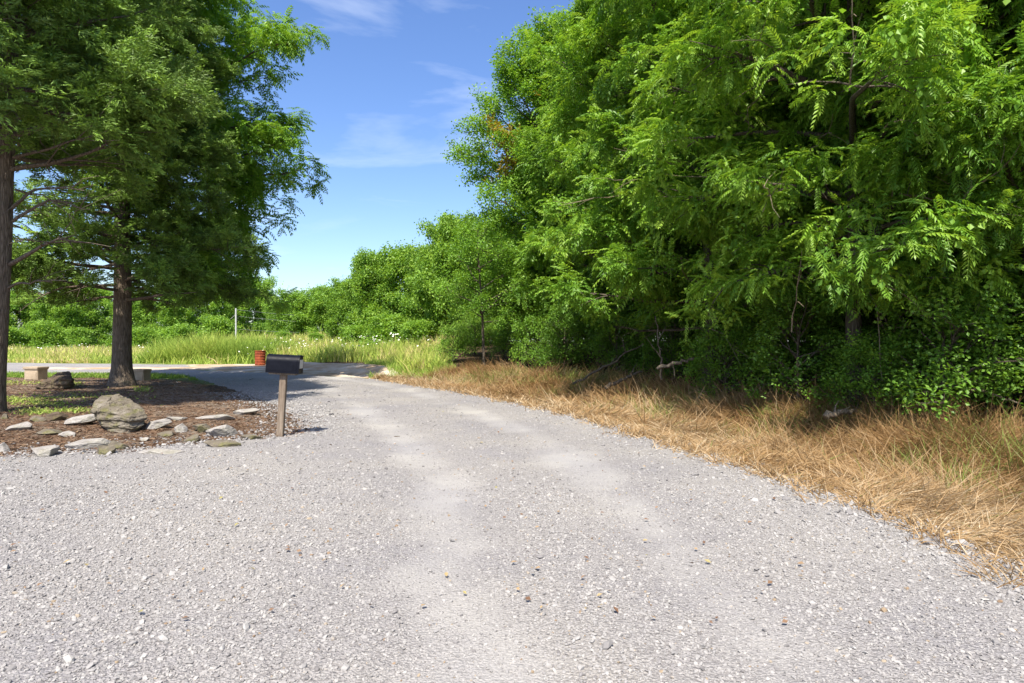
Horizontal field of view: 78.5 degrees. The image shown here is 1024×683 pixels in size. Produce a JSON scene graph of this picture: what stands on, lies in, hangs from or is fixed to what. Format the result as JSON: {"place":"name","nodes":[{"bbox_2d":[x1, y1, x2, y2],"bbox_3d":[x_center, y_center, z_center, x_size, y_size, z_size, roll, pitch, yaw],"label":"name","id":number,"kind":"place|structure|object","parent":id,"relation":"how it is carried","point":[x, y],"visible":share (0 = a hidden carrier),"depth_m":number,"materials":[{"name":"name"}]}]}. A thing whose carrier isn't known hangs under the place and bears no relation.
{"place":"outdoors","nodes":[
{"label":"outdoors","id":0,"kind":"place"},
{"bbox_2d":[7,363,252,372],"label":"road","id":1,"kind":"structure","parent":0,"point":[15,367],"depth_m":33.49,"materials":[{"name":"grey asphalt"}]},
{"bbox_2d":[49,362,401,377],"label":"paved road","id":2,"kind":"structure","parent":0,"point":[339,369],"depth_m":30.51,"materials":[{"name":"grey asphalt"}]},
{"bbox_2d":[10,0,666,340],"label":"sky","id":3,"kind":"structure","parent":0,"point":[390,85],"materials":[{"name":"blue"}]},
{"bbox_2d":[0,373,1023,682],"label":"gravel road","id":4,"kind":"structure","parent":0,"point":[490,417],"depth_m":3.81,"materials":[{"name":"grey gravel"}]},
{"bbox_2d":[31,445,60,456],"bbox_3d":[-5.628,1.340,7.531,0.285,0.156,0.263,0,0,-11],"label":"stone","id":5,"kind":"object","parent":4,"relation":"on","point":[46,451],"visible":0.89,"depth_m":7.45,"materials":[{"name":"stone"}]},
{"bbox_2d":[97,445,115,454],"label":"stone","id":6,"kind":"object","parent":4,"relation":"on","point":[103,449],"visible":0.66,"depth_m":7.63,"materials":[{"name":"stone"}]},
{"bbox_2d":[108,440,128,448],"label":"stone","id":7,"kind":"object","parent":4,"relation":"on","point":[117,445],"visible":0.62,"depth_m":7.94,"materials":[{"name":"stone"}]},
{"bbox_2d":[138,448,182,453],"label":"stone","id":8,"kind":"object","parent":4,"relation":"on","point":[159,451],"visible":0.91,"depth_m":7.65,"materials":[{"name":"stone"}]},
{"bbox_2d":[203,440,240,446],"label":"stone","id":9,"kind":"object","parent":4,"relation":"on","point":[221,443],"visible":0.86,"depth_m":8.10,"materials":[{"name":"stone"}]},
{"bbox_2d":[241,434,262,439],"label":"stone","id":10,"kind":"object","parent":4,"relation":"on","point":[251,436],"visible":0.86,"depth_m":8.68,"materials":[{"name":"stone"}]},
{"bbox_2d":[8,341,1023,589],"bbox_3d":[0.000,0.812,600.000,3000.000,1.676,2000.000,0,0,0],"label":"ground","id":11,"kind":"structure","parent":0,"point":[462,359],"depth_m":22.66,"materials":[{"name":"plant"}]},
{"bbox_2d":[8,325,28,347],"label":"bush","id":12,"kind":"object","parent":11,"relation":"on","point":[15,337],"visible":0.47,"depth_m":60.06,"materials":[{"name":"green plant"}]},
{"bbox_2d":[9,288,40,343],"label":"tree","id":13,"kind":"object","parent":11,"relation":"on","point":[24,317],"visible":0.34,"depth_m":71.57,"materials":[{"name":"green plant"}]},
{"bbox_2d":[21,318,68,348],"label":"bush","id":14,"kind":"object","parent":11,"relation":"on","point":[44,333],"visible":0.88,"depth_m":61.32,"materials":[{"name":"green plant"}]},
{"bbox_2d":[25,288,83,346],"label":"tree","id":15,"kind":"object","parent":11,"relation":"on","point":[66,316],"visible":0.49,"depth_m":68.75,"materials":[{"name":"green plant"}]},
{"bbox_2d":[45,412,67,420],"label":"stone","id":16,"kind":"object","parent":11,"relation":"on","point":[56,416],"visible":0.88,"depth_m":10.32,"materials":[{"name":"beige stone"}]},
{"bbox_2d":[62,325,97,347],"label":"bush","id":17,"kind":"object","parent":11,"relation":"on","point":[80,336],"visible":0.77,"depth_m":61.37,"materials":[{"name":"green plant"}]},
{"bbox_2d":[75,282,112,346],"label":"tree","id":18,"kind":"object","parent":11,"relation":"on","point":[99,320],"visible":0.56,"depth_m":73.22,"materials":[{"name":"green plant"}]},
{"bbox_2d":[101,292,158,347],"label":"tree","id":19,"kind":"object","parent":11,"relation":"on","point":[139,318],"visible":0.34,"depth_m":68.59,"materials":[{"name":"green plant"}]},
{"bbox_2d":[0,378,276,448],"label":"soil bed","id":20,"kind":"object","parent":11,"relation":"on","point":[140,400],"visible":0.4,"depth_m":12.68,"materials":[{"name":"brown soil"}]},
{"bbox_2d":[5,421,32,430],"bbox_3d":[-7.371,1.280,9.366,0.369,0.164,0.262,0,0,-15],"label":"stone","id":21,"kind":"object","parent":20,"relation":"on","point":[24,425],"visible":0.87,"depth_m":9.31,"materials":[{"name":"stone"}]},
{"bbox_2d":[23,366,48,379],"bbox_3d":[-16.437,1.104,21.624,0.671,0.476,0.443,0,0,14],"label":"block seat","id":22,"kind":"object","parent":20,"relation":"on","point":[36,372],"visible":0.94,"depth_m":21.47,"materials":[{"name":"beige stone"}]},
{"bbox_2d":[36,429,61,433],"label":"stone","id":23,"kind":"object","parent":20,"relation":"on","point":[49,431],"visible":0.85,"depth_m":8.92,"materials":[{"name":"stone"}]},
{"bbox_2d":[34,371,74,388],"bbox_3d":[-12.756,1.085,17.466,0.975,0.495,1.155,0,0,-30],"label":"boulder","id":24,"kind":"object","parent":20,"relation":"on","point":[61,380],"visible":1,"depth_m":17.19,"materials":[{"name":"grey stone"}]},
{"bbox_2d":[64,414,96,424],"bbox_3d":[-6.776,1.253,9.877,0.506,0.202,0.353,0,0,-11],"label":"stone","id":25,"kind":"object","parent":20,"relation":"on","point":[86,419],"visible":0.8,"depth_m":9.75,"materials":[{"name":"stone"}]},
{"bbox_2d":[64,438,110,449],"bbox_3d":[-5.546,1.350,8.204,0.570,0.160,0.361,0,0,-11],"label":"stone","id":26,"kind":"object","parent":20,"relation":"on","point":[87,443],"visible":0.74,"depth_m":8.09,"materials":[{"name":"stone"}]},
{"bbox_2d":[0,0,232,411],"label":"cedar tree","id":27,"kind":"object","parent":20,"relation":"on","point":[137,99],"visible":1,"depth_m":11.43,"materials":[{"name":"green plant"}]},
{"bbox_2d":[90,394,146,432],"bbox_3d":[-5.996,1.091,9.522,0.696,0.558,1.299,0,0,-38],"label":"boulder","id":28,"kind":"object","parent":20,"relation":"on","point":[118,413],"visible":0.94,"depth_m":9.22,"materials":[{"name":"stone"}]},
{"bbox_2d":[133,369,151,380],"bbox_3d":[-12.589,1.148,21.250,0.575,0.426,0.380,0,0,14],"label":"block seat","id":29,"kind":"object","parent":20,"relation":"on","point":[142,374],"visible":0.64,"depth_m":21.09,"materials":[{"name":"beige concrete"}]},
{"bbox_2d":[10,0,277,386],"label":"cedar tree","id":30,"kind":"object","parent":20,"relation":"on","point":[174,226],"visible":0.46,"depth_m":17.75,"materials":[{"name":"green plant"}]},
{"bbox_2d":[145,418,171,429],"bbox_3d":[-5.330,1.260,9.429,0.307,0.191,0.307,0,0,36],"label":"stone","id":31,"kind":"object","parent":20,"relation":"on","point":[155,424],"visible":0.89,"depth_m":9.35,"materials":[{"name":"stone"}]},
{"bbox_2d":[2,0,330,317],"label":"walnut tree","id":32,"kind":"object","parent":20,"relation":"on","point":[278,136],"visible":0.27,"depth_m":21.83,"materials":[{"name":"green plant"}]},
{"bbox_2d":[196,414,235,419],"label":"stone","id":33,"kind":"object","parent":20,"relation":"on","point":[220,417],"visible":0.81,"depth_m":10.62,"materials":[{"name":"stone"}]},
{"bbox_2d":[233,408,258,414],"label":"stone","id":34,"kind":"object","parent":20,"relation":"on","point":[245,411],"visible":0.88,"depth_m":11.56,"materials":[{"name":"stone"}]},
{"bbox_2d":[132,325,161,347],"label":"bush","id":35,"kind":"object","parent":11,"relation":"on","point":[141,334],"visible":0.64,"depth_m":61.40,"materials":[{"name":"green plant"}]},
{"bbox_2d":[146,295,198,341],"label":"tree","id":36,"kind":"object","parent":11,"relation":"on","point":[167,317],"visible":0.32,"depth_m":66.63,"materials":[{"name":"green plant"}]},
{"bbox_2d":[152,321,198,344],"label":"bush","id":37,"kind":"object","parent":11,"relation":"on","point":[180,330],"visible":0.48,"depth_m":59.19,"materials":[{"name":"green plant"}]},
{"bbox_2d":[174,423,187,432],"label":"stone","id":38,"kind":"object","parent":11,"relation":"on","point":[181,427],"visible":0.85,"depth_m":9.23,"materials":[{"name":"stone"}]},
{"bbox_2d":[181,434,199,442],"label":"stone","id":39,"kind":"object","parent":11,"relation":"on","point":[195,438],"visible":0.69,"depth_m":8.54,"materials":[{"name":"stone"}]},
{"bbox_2d":[192,423,210,432],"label":"stone","id":40,"kind":"object","parent":11,"relation":"on","point":[201,428],"visible":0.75,"depth_m":9.26,"materials":[{"name":"stone"}]},
{"bbox_2d":[189,294,237,334],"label":"tree","id":41,"kind":"object","parent":11,"relation":"on","point":[222,308],"visible":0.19,"depth_m":71.36,"materials":[{"name":"green plant"}]},
{"bbox_2d":[190,312,244,340],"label":"bush","id":42,"kind":"object","parent":11,"relation":"on","point":[218,323],"visible":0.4,"depth_m":59.26,"materials":[{"name":"green plant"}]},
{"bbox_2d":[205,425,237,436],"bbox_3d":[-4.231,1.307,9.084,0.450,0.220,0.364,0,0,0],"label":"stone","id":43,"kind":"object","parent":11,"relation":"on","point":[223,430],"visible":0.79,"depth_m":8.97,"materials":[{"name":"stone"}]},
{"bbox_2d":[12,329,441,359],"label":"wildflowers","id":44,"kind":"object","parent":11,"relation":"on","point":[298,343],"visible":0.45,"depth_m":39.88,"materials":[{"name":"white plant"}]},
{"bbox_2d":[7,357,454,414],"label":"short grass","id":45,"kind":"structure","parent":11,"relation":"on","point":[387,364],"depth_m":22.84,"materials":[{"name":"green plant"}]},
{"bbox_2d":[7,325,463,372],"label":"meadow grass","id":46,"kind":"structure","parent":11,"relation":"on","point":[194,349],"depth_m":39.50,"materials":[{"name":"plant"}]},
{"bbox_2d":[226,273,283,336],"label":"tree","id":47,"kind":"object","parent":11,"relation":"on","point":[245,319],"visible":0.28,"depth_m":75.05,"materials":[{"name":"green plant"}]},
{"bbox_2d":[255,350,265,364],"bbox_3d":[-14.266,0.962,35.486,0.592,0.904,0.592,0,0,0],"label":"barrel","id":48,"kind":"object","parent":11,"relation":"on","point":[260,357],"visible":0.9,"depth_m":35.26,"materials":[{"name":"metal"}]},
{"bbox_2d":[233,308,301,338],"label":"wire fence","id":49,"kind":"object","parent":11,"relation":"on","point":[235,315],"visible":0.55,"depth_m":49.98,"materials":[{"name":"silver metal"}]},
{"bbox_2d":[261,293,280,336],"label":"tree","id":50,"kind":"object","parent":11,"relation":"on","point":[265,325],"visible":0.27,"depth_m":65.29,"materials":[{"name":"green plant"}]},
{"bbox_2d":[265,354,303,436],"bbox_3d":[-3.283,0.898,8.993,0.488,1.430,0.237,3,0,-4],"label":"mailbox","id":51,"kind":"object","parent":11,"relation":"on","point":[283,366],"visible":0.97,"depth_m":8.92,"materials":[{"name":"black metal"}]},
{"bbox_2d":[297,355,303,373],"bbox_3d":[-3.031,0.332,9.009,0.045,0.270,0.234,3,0,-4],"label":"door","id":52,"kind":"structure","parent":51,"relation":"in","point":[300,360],"depth_m":8.96,"materials":[{"name":"black metal"}]},
{"bbox_2d":[259,286,322,336],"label":"tree","id":53,"kind":"object","parent":11,"relation":"on","point":[291,325],"visible":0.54,"depth_m":58.55,"materials":[{"name":"green plant"}]},
{"bbox_2d":[306,332,324,341],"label":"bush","id":54,"kind":"object","parent":11,"relation":"on","point":[317,336],"visible":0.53,"depth_m":51.68,"materials":[{"name":"green plant"}]},
{"bbox_2d":[295,282,341,335],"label":"tree","id":55,"kind":"object","parent":11,"relation":"on","point":[315,307],"visible":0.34,"depth_m":58.36,"materials":[{"name":"green plant"}]},
{"bbox_2d":[313,276,363,338],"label":"tree","id":56,"kind":"object","parent":11,"relation":"on","point":[337,306],"visible":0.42,"depth_m":52.78,"materials":[{"name":"green plant"}]},
{"bbox_2d":[335,323,369,344],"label":"field tree","id":57,"kind":"object","parent":11,"relation":"on","point":[355,331],"visible":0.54,"depth_m":45.43,"materials":[{"name":"green plant"}]},
{"bbox_2d":[339,246,401,338],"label":"tree","id":58,"kind":"object","parent":11,"relation":"on","point":[365,273],"visible":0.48,"depth_m":46.64,"materials":[{"name":"green plant"}]},
{"bbox_2d":[358,310,407,345],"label":"field tree","id":59,"kind":"object","parent":11,"relation":"on","point":[385,325],"visible":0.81,"depth_m":42.11,"materials":[{"name":"green plant"}]},
{"bbox_2d":[360,239,422,332],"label":"tree","id":60,"kind":"object","parent":11,"relation":"on","point":[390,272],"visible":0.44,"depth_m":45.97,"materials":[{"name":"green plant"}]},
{"bbox_2d":[0,377,803,622],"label":"leaf litter","id":61,"kind":"object","parent":11,"relation":"on","point":[52,426],"visible":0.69,"depth_m":10.34,"materials":[{"name":"brown plant"}]},
{"bbox_2d":[394,317,439,343],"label":"field tree","id":62,"kind":"object","parent":11,"relation":"on","point":[415,328],"visible":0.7,"depth_m":40.38,"materials":[{"name":"green plant"}]},
{"bbox_2d":[394,237,461,337],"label":"tree","id":63,"kind":"object","parent":11,"relation":"on","point":[413,314],"visible":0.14,"depth_m":44.06,"materials":[{"name":"green plant"}]},
{"bbox_2d":[406,207,497,343],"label":"tree","id":64,"kind":"object","parent":11,"relation":"on","point":[436,234],"visible":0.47,"depth_m":41.03,"materials":[{"name":"green plant"}]},
{"bbox_2d":[429,317,478,362],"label":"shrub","id":65,"kind":"object","parent":11,"relation":"on","point":[447,332],"visible":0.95,"depth_m":30.82,"materials":[{"name":"plant"}]},
{"bbox_2d":[449,310,492,355],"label":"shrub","id":66,"kind":"object","parent":11,"relation":"on","point":[474,324],"visible":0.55,"depth_m":33.82,"materials":[{"name":"green plant"}]},
{"bbox_2d":[426,210,534,364],"bbox_3d":[-1.387,-2.178,27.290,4.343,7.055,4.137,0,0,-27],"label":"young tree","id":67,"kind":"object","parent":11,"relation":"on","point":[468,251],"visible":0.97,"depth_m":27.09,"materials":[{"name":"green plant"}]},
{"bbox_2d":[464,293,509,344],"bbox_3d":[-1.564,-1.493,40.159,3.216,3.906,3.304,0,0,3],"label":"tree","id":68,"kind":"object","parent":11,"relation":"on","point":[478,317],"visible":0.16,"depth_m":39.41,"materials":[{"name":"green plant"}]},
{"bbox_2d":[485,321,520,358],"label":"shrub","id":69,"kind":"object","parent":11,"relation":"on","point":[498,342],"visible":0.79,"depth_m":30.72,"materials":[{"name":"green plant"}]},
{"bbox_2d":[483,231,552,361],"bbox_3d":[0.436,-2.105,29.320,3.621,6.419,4.170,0,0,40],"label":"young tree","id":70,"kind":"object","parent":11,"relation":"on","point":[534,276],"visible":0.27,"depth_m":28.95,"materials":[{"name":"green plant"}]},
{"bbox_2d":[505,314,539,339],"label":"tree","id":71,"kind":"object","parent":11,"relation":"on","point":[507,325],"visible":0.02,"depth_m":43.73,"materials":[{"name":"green plant"}]},
{"bbox_2d":[427,4,634,356],"bbox_3d":[1.807,-7.548,31.530,11.387,16.890,11.313,0,0,0],"label":"woodland tree","id":72,"kind":"object","parent":11,"relation":"on","point":[521,78],"visible":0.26,"depth_m":29.06,"materials":[{"name":"green plant"}]},
{"bbox_2d":[507,306,568,367],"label":"shrub","id":73,"kind":"object","parent":11,"relation":"on","point":[520,327],"visible":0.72,"depth_m":26.11,"materials":[{"name":"green plant"}]},
{"bbox_2d":[530,300,601,368],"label":"shrub","id":74,"kind":"object","parent":11,"relation":"on","point":[561,323],"visible":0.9,"depth_m":23.60,"materials":[{"name":"green plant"}]},
{"bbox_2d":[545,263,626,358],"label":"shrub","id":75,"kind":"object","parent":11,"relation":"on","point":[585,327],"visible":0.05,"depth_m":27.58,"materials":[{"name":"green plant"}]},
{"bbox_2d":[504,0,680,365],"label":"woodland tree","id":76,"kind":"object","parent":11,"relation":"on","point":[540,181],"visible":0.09,"depth_m":25.47,"materials":[{"name":"green plant"}]},
{"bbox_2d":[572,335,643,383],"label":"fallen branch","id":77,"kind":"object","parent":11,"relation":"on","point":[599,369],"visible":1,"depth_m":17.19,"materials":[{"name":"brown wood"}]},
{"bbox_2d":[587,303,654,373],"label":"shrub","id":78,"kind":"object","parent":11,"relation":"on","point":[626,357],"visible":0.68,"depth_m":21.20,"materials":[{"name":"green plant"}]},
{"bbox_2d":[577,278,666,370],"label":"shrub","id":79,"kind":"object","parent":11,"relation":"on","point":[592,331],"visible":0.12,"depth_m":22.42,"materials":[{"name":"green plant"}]},
{"bbox_2d":[604,364,641,389],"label":"fallen branch","id":80,"kind":"object","parent":11,"relation":"on","point":[621,380],"visible":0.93,"depth_m":15.59,"materials":[{"name":"wood"}]},
{"bbox_2d":[519,0,758,372],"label":"woodland tree","id":81,"kind":"object","parent":11,"relation":"on","point":[595,40],"visible":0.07,"depth_m":20.10,"materials":[{"name":"green plant"}]},
{"bbox_2d":[647,316,666,379],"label":"dead stem","id":82,"kind":"object","parent":11,"relation":"on","point":[661,362],"visible":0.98,"depth_m":13.89,"materials":[{"name":"brown wood"}]},
{"bbox_2d":[621,304,717,382],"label":"shrub","id":83,"kind":"object","parent":11,"relation":"on","point":[645,354],"visible":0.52,"depth_m":17.82,"materials":[{"name":"green plant"}]},
{"bbox_2d":[657,357,694,378],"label":"fallen branch","id":84,"kind":"object","parent":11,"relation":"on","point":[669,365],"visible":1,"depth_m":13.43,"materials":[{"name":"grey wood"}]},
{"bbox_2d":[639,241,744,375],"bbox_3d":[5.733,-0.808,18.384,3.932,4.341,3.478,0,0,45],"label":"shrub","id":85,"kind":"object","parent":11,"relation":"on","point":[682,254],"visible":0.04,"depth_m":17.76,"materials":[{"name":"green plant"}]},
{"bbox_2d":[530,0,860,384],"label":"woodland tree","id":86,"kind":"object","parent":11,"relation":"on","point":[668,22],"visible":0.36,"depth_m":15.03,"materials":[{"name":"green plant"}]},
{"bbox_2d":[674,311,787,399],"bbox_3d":[4.665,0.317,13.416,2.324,2.230,2.062,0,0,29],"label":"shrub","id":87,"kind":"object","parent":11,"relation":"on","point":[721,343],"visible":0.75,"depth_m":13.36,"materials":[{"name":"green plant"}]},
{"bbox_2d":[641,37,820,374],"bbox_3d":[8.171,-7.808,17.234,9.272,17.695,9.893,0,0,-10],"label":"woodland tree","id":88,"kind":"object","parent":11,"relation":"on","point":[732,263],"depth_m":15.53,"materials":[{"name":"green plant"}]},
{"bbox_2d":[621,6,841,377],"bbox_3d":[7.296,-5.965,17.917,7.550,14.302,7.842,0,0,-25],"label":"woodland tree","id":89,"kind":"object","parent":11,"relation":"on","point":[697,248],"depth_m":18.04,"materials":[{"name":"green plant"}]},
{"bbox_2d":[719,300,831,378],"bbox_3d":[7.067,-0.889,16.582,3.932,4.341,3.478,0,0,30],"label":"shrub","id":90,"kind":"object","parent":11,"relation":"on","point":[758,346],"visible":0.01,"depth_m":16.24,"materials":[{"name":"green plant"}]},
{"bbox_2d":[707,249,874,394],"bbox_3d":[6.569,-0.614,14.480,3.630,4.007,3.211,0,0,-38],"label":"shrub","id":91,"kind":"object","parent":11,"relation":"on","point":[754,323],"visible":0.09,"depth_m":14.24,"materials":[{"name":"green plant"}]},
{"bbox_2d":[734,276,885,402],"bbox_3d":[5.365,0.071,11.650,2.420,2.671,2.140,0,0,0],"label":"shrub","id":92,"kind":"object","parent":11,"relation":"on","point":[777,315],"visible":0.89,"depth_m":11.35,"materials":[{"name":"green plant"}]},
{"bbox_2d":[614,0,1023,411],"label":"walnut tree","id":93,"kind":"object","parent":11,"relation":"on","point":[924,30],"visible":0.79,"depth_m":9.83,"materials":[{"name":"green plant"}]},
{"bbox_2d":[822,400,856,418],"bbox_3d":[5.116,1.051,9.719,0.738,0.294,0.139,0,0,-24],"label":"driftwood","id":94,"kind":"object","parent":11,"relation":"on","point":[830,414],"visible":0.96,"depth_m":9.65,"materials":[{"name":"grey wood"}]},
{"bbox_2d":[665,0,1017,387],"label":"woodland tree","id":95,"kind":"object","parent":11,"relation":"on","point":[789,138],"visible":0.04,"depth_m":12.10,"materials":[{"name":"green plant"}]},
{"bbox_2d":[801,314,931,412],"bbox_3d":[5.812,0.467,10.188,1.937,1.858,1.719,0,0,-31],"label":"shrub","id":96,"kind":"object","parent":11,"relation":"on","point":[871,357],"visible":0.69,"depth_m":9.98,"materials":[{"name":"green plant"}]},
{"bbox_2d":[800,309,932,371],"bbox_3d":[8.533,-0.950,14.916,3.478,4.341,3.932,0,0,8],"label":"shrub","id":97,"kind":"object","parent":11,"relation":"on","point":[911,317],"depth_m":14.31,"materials":[{"name":"green plant"}]},
{"bbox_2d":[756,0,1023,418],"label":"walnut tree","id":98,"kind":"object","parent":11,"relation":"on","point":[981,93],"visible":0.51,"depth_m":8.31,"materials":[{"name":"green plant"}]},
{"bbox_2d":[803,222,981,395],"bbox_3d":[7.485,-0.643,12.646,3.211,4.007,3.630,0,0,-30],"label":"shrub","id":99,"kind":"object","parent":11,"relation":"on","point":[867,322],"visible":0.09,"depth_m":12.19,"materials":[{"name":"green plant"}]},
{"bbox_2d":[805,41,1014,356],"bbox_3d":[10.028,-6.394,13.972,7.842,15.017,7.550,0,0,-9],"label":"woodland tree","id":100,"kind":"object","parent":11,"relation":"on","point":[961,176],"depth_m":12.36,"materials":[{"name":"green plant"}]},
{"bbox_2d":[849,256,1023,420],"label":"shrub","id":101,"kind":"object","parent":11,"relation":"on","point":[950,314],"visible":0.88,"depth_m":8.88,"materials":[{"name":"green plant"}]},
{"bbox_2d":[952,375,1019,403],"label":"fallen branch","id":102,"kind":"object","parent":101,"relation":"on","point":[997,395],"visible":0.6,"depth_m":8.84,"materials":[{"name":"brown plant"}]},
{"bbox_2d":[908,244,1023,418],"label":"shrub","id":103,"kind":"object","parent":11,"relation":"on","point":[1002,345],"visible":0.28,"depth_m":9.37,"materials":[{"name":"green plant"}]},
{"bbox_2d":[931,247,1023,397],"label":"shrub","id":104,"kind":"object","parent":11,"relation":"on","point":[1008,323],"visible":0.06,"depth_m":11.06,"materials":[{"name":"green plant"}]},
{"bbox_2d":[962,20,1018,181],"bbox_3d":[11.942,-8.378,11.515,9.893,18.626,9.272,0,0,5],"label":"woodland tree","id":105,"kind":"object","parent":11,"relation":"on","point":[1002,50],"depth_m":10.52,"materials":[{"name":"green plant"}]},
{"bbox_2d":[964,48,1023,300],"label":"woodland tree","id":106,"kind":"object","parent":11,"relation":"on","point":[1008,58],"visible":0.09,"depth_m":9.41,"materials":[{"name":"green plant"}]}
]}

